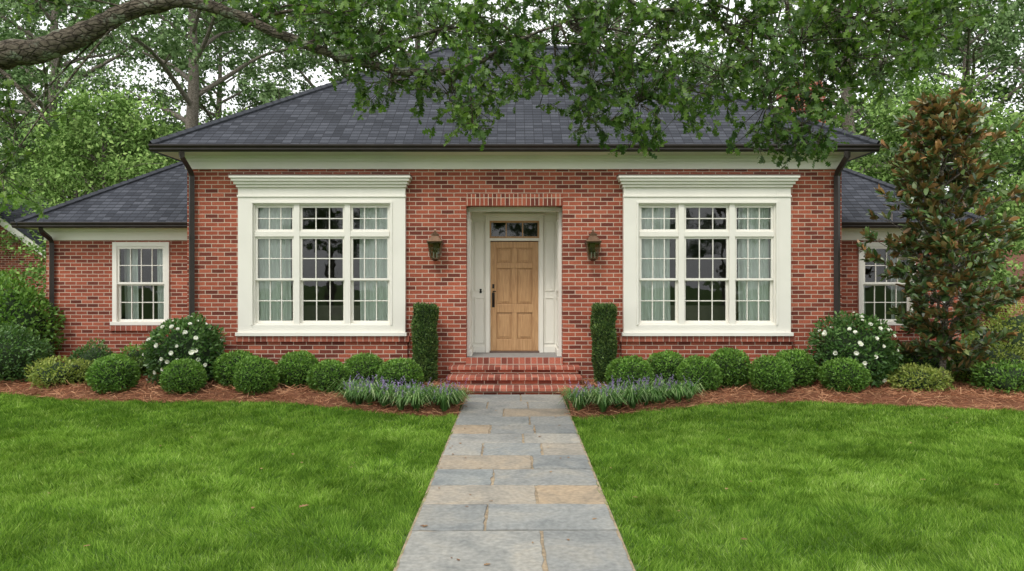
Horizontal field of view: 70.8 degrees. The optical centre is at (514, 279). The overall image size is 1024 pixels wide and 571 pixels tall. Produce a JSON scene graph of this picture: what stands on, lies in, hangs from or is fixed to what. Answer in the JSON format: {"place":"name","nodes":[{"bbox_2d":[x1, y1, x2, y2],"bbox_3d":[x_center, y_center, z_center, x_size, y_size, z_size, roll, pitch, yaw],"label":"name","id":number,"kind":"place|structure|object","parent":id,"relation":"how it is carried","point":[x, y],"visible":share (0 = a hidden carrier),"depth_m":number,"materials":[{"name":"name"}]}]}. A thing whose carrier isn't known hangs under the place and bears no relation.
{"place":"outdoors","nodes":[
{"label":"outdoors","id":0,"kind":"place"},
{"bbox_2d":[0,329,1023,570],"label":"ground","id":1,"kind":"structure","parent":0,"point":[621,518],"depth_m":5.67,"materials":[{"name":"green plant"}]},
{"bbox_2d":[0,186,39,290],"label":"understory tree","id":2,"kind":"object","parent":1,"relation":"on","point":[15,239],"visible":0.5,"depth_m":23.63,"materials":[{"name":"green plant"}]},
{"bbox_2d":[0,190,48,310],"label":"neighbor house","id":3,"kind":"structure","parent":1,"relation":"on","point":[6,260],"depth_m":24.00,"materials":[{"name":"red brick"}]},
{"bbox_2d":[0,0,89,189],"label":"hardwood tree","id":4,"kind":"object","parent":1,"relation":"on","point":[3,78],"visible":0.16,"depth_m":40.19,"materials":[{"name":"green plant"}]},
{"bbox_2d":[0,103,112,199],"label":"understory tree","id":5,"kind":"object","parent":1,"relation":"on","point":[4,145],"depth_m":39.61,"materials":[{"name":"green plant"}]},
{"bbox_2d":[0,0,143,197],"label":"hardwood tree","id":6,"kind":"object","parent":1,"relation":"on","point":[42,14],"visible":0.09,"depth_m":45.28,"materials":[{"name":"green plant"}]},
{"bbox_2d":[0,115,163,250],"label":"understory tree","id":7,"kind":"object","parent":1,"relation":"on","point":[36,177],"visible":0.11,"depth_m":29.71,"materials":[{"name":"green plant"}]},
{"bbox_2d":[0,76,185,289],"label":"understory tree","id":8,"kind":"object","parent":1,"relation":"on","point":[115,169],"visible":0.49,"depth_m":21.92,"materials":[{"name":"green plant"}]},
{"bbox_2d":[0,0,201,200],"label":"hardwood tree","id":9,"kind":"object","parent":1,"relation":"on","point":[42,78],"visible":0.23,"depth_m":32.35,"materials":[{"name":"green plant"}]},
{"bbox_2d":[100,139,177,181],"bbox_3d":[-10.520,-1.568,24.104,6.163,7.007,6.164,0,0,42],"label":"understory tree","id":10,"kind":"object","parent":1,"relation":"on","point":[169,162],"depth_m":23.23,"materials":[{"name":"green plant"}]},
{"bbox_2d":[121,102,247,170],"bbox_3d":[-13.536,-3.388,35.594,9.417,10.706,9.416,0,0,35],"label":"understory tree","id":11,"kind":"object","parent":1,"relation":"on","point":[220,115],"depth_m":35.19,"materials":[{"name":"green plant"}]},
{"bbox_2d":[32,0,354,165],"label":"hardwood tree","id":12,"kind":"object","parent":1,"relation":"on","point":[195,51],"visible":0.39,"depth_m":27.04,"materials":[{"name":"green plant"}]},
{"bbox_2d":[73,0,318,129],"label":"hardwood tree","id":13,"kind":"object","parent":1,"relation":"on","point":[208,64],"visible":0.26,"depth_m":39.57,"materials":[{"name":"green plant"}]},
{"bbox_2d":[227,0,457,106],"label":"hardwood tree","id":14,"kind":"object","parent":1,"relation":"on","point":[304,85],"visible":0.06,"depth_m":36.78,"materials":[{"name":"green plant"}]},
{"bbox_2d":[251,0,541,95],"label":"hardwood tree","id":15,"kind":"object","parent":1,"relation":"on","point":[421,5],"visible":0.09,"depth_m":30.91,"materials":[{"name":"green plant"}]},
{"bbox_2d":[46,82,960,380],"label":"brick walls","id":16,"kind":"structure","parent":1,"relation":"on","point":[444,200],"depth_m":12.70,"materials":[{"name":"red brick"}]},
{"bbox_2d":[110,242,169,324],"bbox_3d":[-7.510,0.075,14.515,1.200,1.670,0.170,0,0,0],"label":"wing window","id":17,"kind":"structure","parent":16,"relation":"attached to","point":[117,302],"depth_m":14.46,"materials":[{"name":"beige paint"}]},
{"bbox_2d":[228,174,411,335],"bbox_3d":[-3.375,-0.426,12.611,3.150,2.812,0.338,0,0,0],"label":"triple window","id":18,"kind":"structure","parent":16,"relation":"attached to","point":[298,193],"depth_m":12.60,"materials":[{"name":"beige paint"}]},
{"bbox_2d":[427,229,443,260],"bbox_3d":[-1.380,-0.610,12.556,0.275,0.560,0.287,0,0,0],"label":"wall lantern","id":19,"kind":"object","parent":16,"relation":"attached to","point":[435,239],"depth_m":12.49,"materials":[{"name":"orange metal"}]},
{"bbox_2d":[38,151,850,360],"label":"downspouts","id":20,"kind":"object","parent":16,"relation":"attached to","point":[837,175],"visible":0.77,"depth_m":12.60,"materials":[{"name":"brown metal"}]},
{"bbox_2d":[28,152,940,239],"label":"cornice trim","id":21,"kind":"structure","parent":16,"relation":"attached to","point":[450,160],"depth_m":12.67,"materials":[{"name":"beige paint"}]},
{"bbox_2d":[10,144,981,229],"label":"gutters","id":22,"kind":"object","parent":21,"relation":"on","point":[158,148],"visible":0.51,"depth_m":12.22,"materials":[{"name":"brown metal"}]},
{"bbox_2d":[24,50,975,221],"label":"shingle roof","id":23,"kind":"structure","parent":16,"relation":"attached to","point":[324,116],"depth_m":13.41,"materials":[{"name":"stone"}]},
{"bbox_2d":[13,45,985,224],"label":"ridge caps","id":24,"kind":"object","parent":23,"relation":"attached to","point":[860,137],"visible":0.42,"depth_m":14.26,"materials":[{"name":"grey"}]},
{"bbox_2d":[120,208,905,318],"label":"interior rooms","id":25,"kind":"object","parent":16,"relation":"attached to","point":[692,266],"visible":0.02,"depth_m":17.20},
{"bbox_2d":[291,272,359,320],"bbox_3d":[-3.585,0.605,14.375,2.530,1.550,1.750,0,0,0],"label":"living room furniture","id":26,"kind":"object","parent":25,"relation":"on","point":[323,312],"visible":0.13,"depth_m":14.00,"materials":[{"name":"fabric"}]},
{"bbox_2d":[670,272,738,320],"bbox_3d":[3.585,0.605,14.375,2.530,1.550,1.750,0,0,0],"label":"living room furniture","id":27,"kind":"object","parent":25,"relation":"on","point":[691,312],"visible":0.13,"depth_m":14.00,"materials":[{"name":"fabric"}]},
{"bbox_2d":[124,208,902,320],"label":"curtains","id":28,"kind":"object","parent":16,"relation":"attached to","point":[382,286],"visible":0.47,"depth_m":12.84,"materials":[{"name":"white fabric"}]},
{"bbox_2d":[585,229,601,260],"bbox_3d":[1.370,-0.610,12.556,0.275,0.560,0.287,0,0,0],"label":"wall lantern","id":29,"kind":"object","parent":16,"relation":"attached to","point":[592,239],"depth_m":12.49,"materials":[{"name":"orange metal"}]},
{"bbox_2d":[616,174,800,335],"bbox_3d":[3.375,-0.426,12.611,3.150,2.812,0.338,0,0,0],"label":"triple window","id":30,"kind":"structure","parent":16,"relation":"attached to","point":[681,193],"depth_m":12.60,"materials":[{"name":"beige paint"}]},
{"bbox_2d":[858,242,915,324],"bbox_3d":[7.490,0.075,14.515,1.200,1.670,0.170,0,0,0],"label":"wing window","id":31,"kind":"structure","parent":16,"relation":"attached to","point":[862,283],"depth_m":14.48,"materials":[{"name":"beige paint"}]},
{"bbox_2d":[0,0,1007,221],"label":"oak tree","id":32,"kind":"object","parent":1,"relation":"on","point":[915,20],"visible":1,"depth_m":6.91,"materials":[{"name":"green plant"}]},
{"bbox_2d":[0,372,1023,418],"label":"pine straw bed","id":33,"kind":"object","parent":1,"relation":"on","point":[963,395],"visible":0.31,"depth_m":11.13,"materials":[{"name":"brown plant"}]},
{"bbox_2d":[0,321,55,382],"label":"holly shrub","id":34,"kind":"object","parent":33,"relation":"on","point":[18,353],"visible":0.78,"depth_m":12.50,"materials":[{"name":"green plant"}]},
{"bbox_2d":[0,266,67,356],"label":"laurel shrub","id":35,"kind":"object","parent":33,"relation":"on","point":[17,307],"visible":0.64,"depth_m":14.04,"materials":[{"name":"green plant"}]},
{"bbox_2d":[23,355,93,389],"bbox_3d":[-7.634,1.573,12.172,1.096,0.624,0.993,0,0,-39],"label":"azalea shrub","id":36,"kind":"object","parent":33,"relation":"on","point":[60,372],"visible":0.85,"depth_m":11.98,"materials":[{"name":"green plant"}]},
{"bbox_2d":[67,338,115,366],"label":"azalea shrub","id":37,"kind":"object","parent":33,"relation":"on","point":[91,353],"visible":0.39,"depth_m":13.03,"materials":[{"name":"green plant"}]},
{"bbox_2d":[84,352,140,393],"bbox_3d":[-6.448,1.497,11.610,0.808,0.669,0.788,0,0,0],"label":"boxwood shrub","id":38,"kind":"object","parent":33,"relation":"on","point":[113,372],"visible":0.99,"depth_m":11.39,"materials":[{"name":"green plant"}]},
{"bbox_2d":[85,355,144,377],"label":"juniper shrub","id":39,"kind":"object","parent":33,"relation":"on","point":[140,362],"visible":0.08,"depth_m":12.78,"materials":[{"name":"green plant"}]},
{"bbox_2d":[119,342,159,373],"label":"azalea shrub","id":40,"kind":"object","parent":33,"relation":"on","point":[132,351],"visible":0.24,"depth_m":13.08,"materials":[{"name":"green plant"}]},
{"bbox_2d":[140,312,226,384],"bbox_3d":[-5.553,1.197,12.246,1.415,1.307,1.270,0,0,0],"label":"camellia bush","id":41,"kind":"object","parent":33,"relation":"on","point":[185,338],"visible":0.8,"depth_m":11.94,"materials":[{"name":"green plant"}]},
{"bbox_2d":[158,358,208,394],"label":"boxwood shrub","id":42,"kind":"object","parent":33,"relation":"on","point":[182,375],"visible":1,"depth_m":11.32,"materials":[{"name":"green plant"}]},
{"bbox_2d":[212,349,256,387],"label":"boxwood shrub","id":43,"kind":"object","parent":33,"relation":"on","point":[225,364],"visible":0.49,"depth_m":11.82,"materials":[{"name":"green plant"}]},
{"bbox_2d":[231,355,280,395],"bbox_3d":[-4.115,1.513,11.492,0.766,0.639,0.744,0,0,-43],"label":"boxwood shrub","id":44,"kind":"object","parent":33,"relation":"on","point":[258,374],"visible":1,"depth_m":11.30,"materials":[{"name":"green plant"}]},
{"bbox_2d":[276,350,319,387],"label":"boxwood shrub","id":45,"kind":"object","parent":33,"relation":"on","point":[294,367],"visible":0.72,"depth_m":11.76,"materials":[{"name":"green plant"}]},
{"bbox_2d":[305,359,353,393],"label":"boxwood shrub","id":46,"kind":"object","parent":33,"relation":"on","point":[323,375],"visible":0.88,"depth_m":11.29,"materials":[{"name":"green plant"}]},
{"bbox_2d":[344,352,384,384],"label":"boxwood shrub","id":47,"kind":"object","parent":33,"relation":"on","point":[365,365],"visible":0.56,"depth_m":11.79,"materials":[{"name":"green plant"}]},
{"bbox_2d":[375,357,424,387],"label":"boxwood shrub","id":48,"kind":"object","parent":33,"relation":"on","point":[396,369],"visible":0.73,"depth_m":11.31,"materials":[{"name":"green plant"}]},
{"bbox_2d":[332,373,470,411],"bbox_3d":[-1.732,1.622,10.570,2.513,0.415,1.379,0,0,22],"label":"liriope border","id":49,"kind":"object","parent":33,"relation":"on","point":[443,395],"visible":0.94,"depth_m":10.29,"materials":[{"name":"green plant"}]},
{"bbox_2d":[410,302,439,383],"bbox_3d":[-1.536,1.097,12.366,0.528,1.468,0.511,0,0,0],"label":"columnar yew","id":50,"kind":"object","parent":33,"relation":"on","point":[424,338],"visible":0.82,"depth_m":12.22,"materials":[{"name":"green plant"}]},
{"bbox_2d":[589,301,618,384],"bbox_3d":[1.540,1.101,12.360,0.505,1.459,0.495,0,0,0],"label":"columnar yew","id":51,"kind":"object","parent":33,"relation":"on","point":[603,319],"visible":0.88,"depth_m":12.22,"materials":[{"name":"green plant"}]},
{"bbox_2d":[551,374,706,411],"bbox_3d":[1.759,1.614,10.609,2.773,0.432,1.366,0,0,-31],"label":"liriope border","id":52,"kind":"object","parent":33,"relation":"on","point":[603,397],"visible":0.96,"depth_m":10.41,"materials":[{"name":"green plant"}]},
{"bbox_2d":[604,355,654,387],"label":"boxwood shrub","id":53,"kind":"object","parent":33,"relation":"on","point":[626,367],"visible":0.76,"depth_m":11.31,"materials":[{"name":"green plant"}]},
{"bbox_2d":[647,349,685,385],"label":"boxwood shrub","id":54,"kind":"object","parent":33,"relation":"on","point":[664,364],"visible":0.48,"depth_m":11.76,"materials":[{"name":"green plant"}]},
{"bbox_2d":[676,354,722,392],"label":"boxwood shrub","id":55,"kind":"object","parent":33,"relation":"on","point":[706,371],"visible":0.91,"depth_m":11.31,"materials":[{"name":"green plant"}]},
{"bbox_2d":[708,346,753,387],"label":"boxwood shrub","id":56,"kind":"object","parent":33,"relation":"on","point":[734,369],"visible":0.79,"depth_m":11.76,"materials":[{"name":"green plant"}]},
{"bbox_2d":[747,354,794,393],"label":"boxwood shrub","id":57,"kind":"object","parent":33,"relation":"on","point":[773,373],"visible":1,"depth_m":11.30,"materials":[{"name":"green plant"}]},
{"bbox_2d":[775,348,818,388],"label":"boxwood shrub","id":58,"kind":"object","parent":33,"relation":"on","point":[805,369],"visible":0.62,"depth_m":11.78,"materials":[{"name":"green plant"}]},
{"bbox_2d":[817,357,872,392],"bbox_3d":[5.266,1.515,11.495,0.818,0.593,0.771,0,0,37],"label":"boxwood shrub","id":59,"kind":"object","parent":33,"relation":"on","point":[839,374],"visible":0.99,"depth_m":11.30,"materials":[{"name":"green plant"}]},
{"bbox_2d":[804,310,903,387],"bbox_3d":[5.696,1.185,12.143,1.535,1.367,1.339,0,0,0],"label":"camellia bush","id":60,"kind":"object","parent":33,"relation":"on","point":[857,341],"visible":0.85,"depth_m":11.83,"materials":[{"name":"green plant"}]},
{"bbox_2d":[883,363,955,392],"bbox_3d":[6.519,1.596,11.659,1.146,0.535,0.962,0,0,0],"label":"azalea shrub","id":61,"kind":"object","parent":33,"relation":"on","point":[914,377],"visible":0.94,"depth_m":11.45,"materials":[{"name":"green plant"}]},
{"bbox_2d":[885,338,965,382],"bbox_3d":[7.057,1.464,12.679,1.339,0.869,1.265,0,0,0],"label":"abelia shrub","id":62,"kind":"object","parent":33,"relation":"on","point":[912,359],"visible":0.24,"depth_m":12.31,"materials":[{"name":"green plant"}]},
{"bbox_2d":[856,87,1023,382],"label":"magnolia tree","id":63,"kind":"object","parent":33,"relation":"on","point":[947,123],"visible":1,"depth_m":11.54,"materials":[{"name":"green plant"}]},
{"bbox_2d":[946,336,1023,385],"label":"abelia shrub","id":64,"kind":"object","parent":33,"relation":"on","point":[999,353],"visible":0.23,"depth_m":12.23,"materials":[{"name":"green plant"}]},
{"bbox_2d":[959,301,1023,359],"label":"abelia shrub","id":65,"kind":"object","parent":33,"relation":"on","point":[1010,323],"visible":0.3,"depth_m":13.24,"materials":[{"name":"green plant"}]},
{"bbox_2d":[967,358,1023,394],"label":"azalea shrub","id":66,"kind":"object","parent":33,"relation":"on","point":[1007,377],"visible":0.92,"depth_m":11.35,"materials":[{"name":"green plant"}]},
{"bbox_2d":[0,122,1023,249],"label":"distant woodland","id":67,"kind":"object","parent":1,"relation":"on","point":[871,155],"depth_m":44.37,"materials":[{"name":"green plant"}]},
{"bbox_2d":[393,394,635,570],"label":"bluestone walkway","id":68,"kind":"structure","parent":1,"relation":"on","point":[511,453],"depth_m":6.01,"materials":[{"name":"grey stone"}]},
{"bbox_2d":[79,410,998,564],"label":"fallen leaves","id":69,"kind":"object","parent":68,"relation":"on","point":[302,505],"visible":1,"depth_m":5.79,"materials":[{"name":"brown plant"}]},
{"bbox_2d":[466,207,562,364],"bbox_3d":[0.000,0.080,13.205,1.900,3.000,1.090,0,0,0],"label":"entry surround","id":70,"kind":"object","parent":1,"relation":"on","point":[480,220],"visible":0.94,"depth_m":13.60,"materials":[{"name":"white wood"}]},
{"bbox_2d":[490,242,537,350],"bbox_3d":[0.000,0.309,13.690,0.910,2.069,0.050,0,0,0],"label":"front door","id":71,"kind":"structure","parent":70,"relation":"attached to","point":[514,310],"depth_m":13.67,"materials":[{"name":"brown wood"}]},
{"bbox_2d":[492,284,494,306],"bbox_3d":[-0.400,0.300,13.659,0.050,0.440,0.012,0,0,0],"label":"door handle plate","id":72,"kind":"object","parent":71,"relation":"attached to","point":[492,297],"depth_m":13.65,"materials":[{"name":"black metal"}]},
{"bbox_2d":[491,223,537,241],"bbox_3d":[0.000,-0.170,14.655,2.000,3.100,1.790,0,0,0],"label":"hallway","id":73,"kind":"object","parent":1,"relation":"on","point":[514,229],"depth_m":15.50,"materials":[{"name":"black glass"}]},
{"bbox_2d":[491,0,729,90],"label":"hardwood tree","id":74,"kind":"object","parent":1,"relation":"on","point":[561,7],"visible":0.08,"depth_m":35.28,"materials":[{"name":"green plant"}]},
{"bbox_2d":[659,47,758,92],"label":"hardwood tree","id":75,"kind":"object","parent":1,"relation":"on","point":[703,59],"depth_m":40.69,"materials":[{"name":"green plant"}]},
{"bbox_2d":[773,103,881,166],"bbox_3d":[15.216,-3.867,37.676,10.273,11.679,10.272,0,0,-19],"label":"understory tree","id":76,"kind":"object","parent":1,"relation":"on","point":[855,126],"depth_m":36.06,"materials":[{"name":"green plant"}]},
{"bbox_2d":[668,0,990,176],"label":"hardwood tree","id":77,"kind":"object","parent":1,"relation":"on","point":[845,93],"visible":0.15,"depth_m":30.17,"materials":[{"name":"green plant"}]},
{"bbox_2d":[713,0,976,165],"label":"hardwood tree","id":78,"kind":"object","parent":1,"relation":"on","point":[780,28],"visible":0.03,"depth_m":44.93,"materials":[{"name":"green plant"}]},
{"bbox_2d":[839,60,1023,303],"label":"understory tree","id":79,"kind":"object","parent":1,"relation":"on","point":[998,276],"visible":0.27,"depth_m":22.29,"materials":[{"name":"green plant"}]},
{"bbox_2d":[841,0,1023,212],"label":"hardwood tree","id":80,"kind":"object","parent":1,"relation":"on","point":[1013,40],"visible":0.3,"depth_m":31.03,"materials":[{"name":"green plant"}]},
{"bbox_2d":[860,128,1023,248],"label":"understory tree","id":81,"kind":"object","parent":1,"relation":"on","point":[879,138],"visible":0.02,"depth_m":30.48,"materials":[{"name":"green plant"}]},
{"bbox_2d":[924,1,1023,176],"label":"hardwood tree","id":82,"kind":"object","parent":1,"relation":"on","point":[1000,84],"visible":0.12,"depth_m":35.83,"materials":[{"name":"green plant"}]},
{"bbox_2d":[961,250,1023,329],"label":"shrub","id":83,"kind":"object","parent":1,"relation":"on","point":[1021,259],"depth_m":25.53,"materials":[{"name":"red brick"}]},
{"bbox_2d":[965,84,1023,249],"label":"understory tree","id":84,"kind":"object","parent":1,"relation":"on","point":[1020,224],"visible":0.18,"depth_m":28.42,"materials":[{"name":"green plant"}]},
{"bbox_2d":[988,88,1023,245],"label":"understory tree","id":85,"kind":"object","parent":1,"relation":"on","point":[1022,154],"visible":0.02,"depth_m":36.49,"materials":[{"name":"green plant"}]},
{"bbox_2d":[0,0,1023,193],"label":"sky","id":86,"kind":"structure","parent":0,"point":[318,71],"materials":[{"name":"white"}]},
{"bbox_2d":[446,365,583,395],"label":"entry steps","id":87,"kind":"structure","parent":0,"point":[515,379],"depth_m":12.03,"materials":[{"name":"red brick"}]}
]}

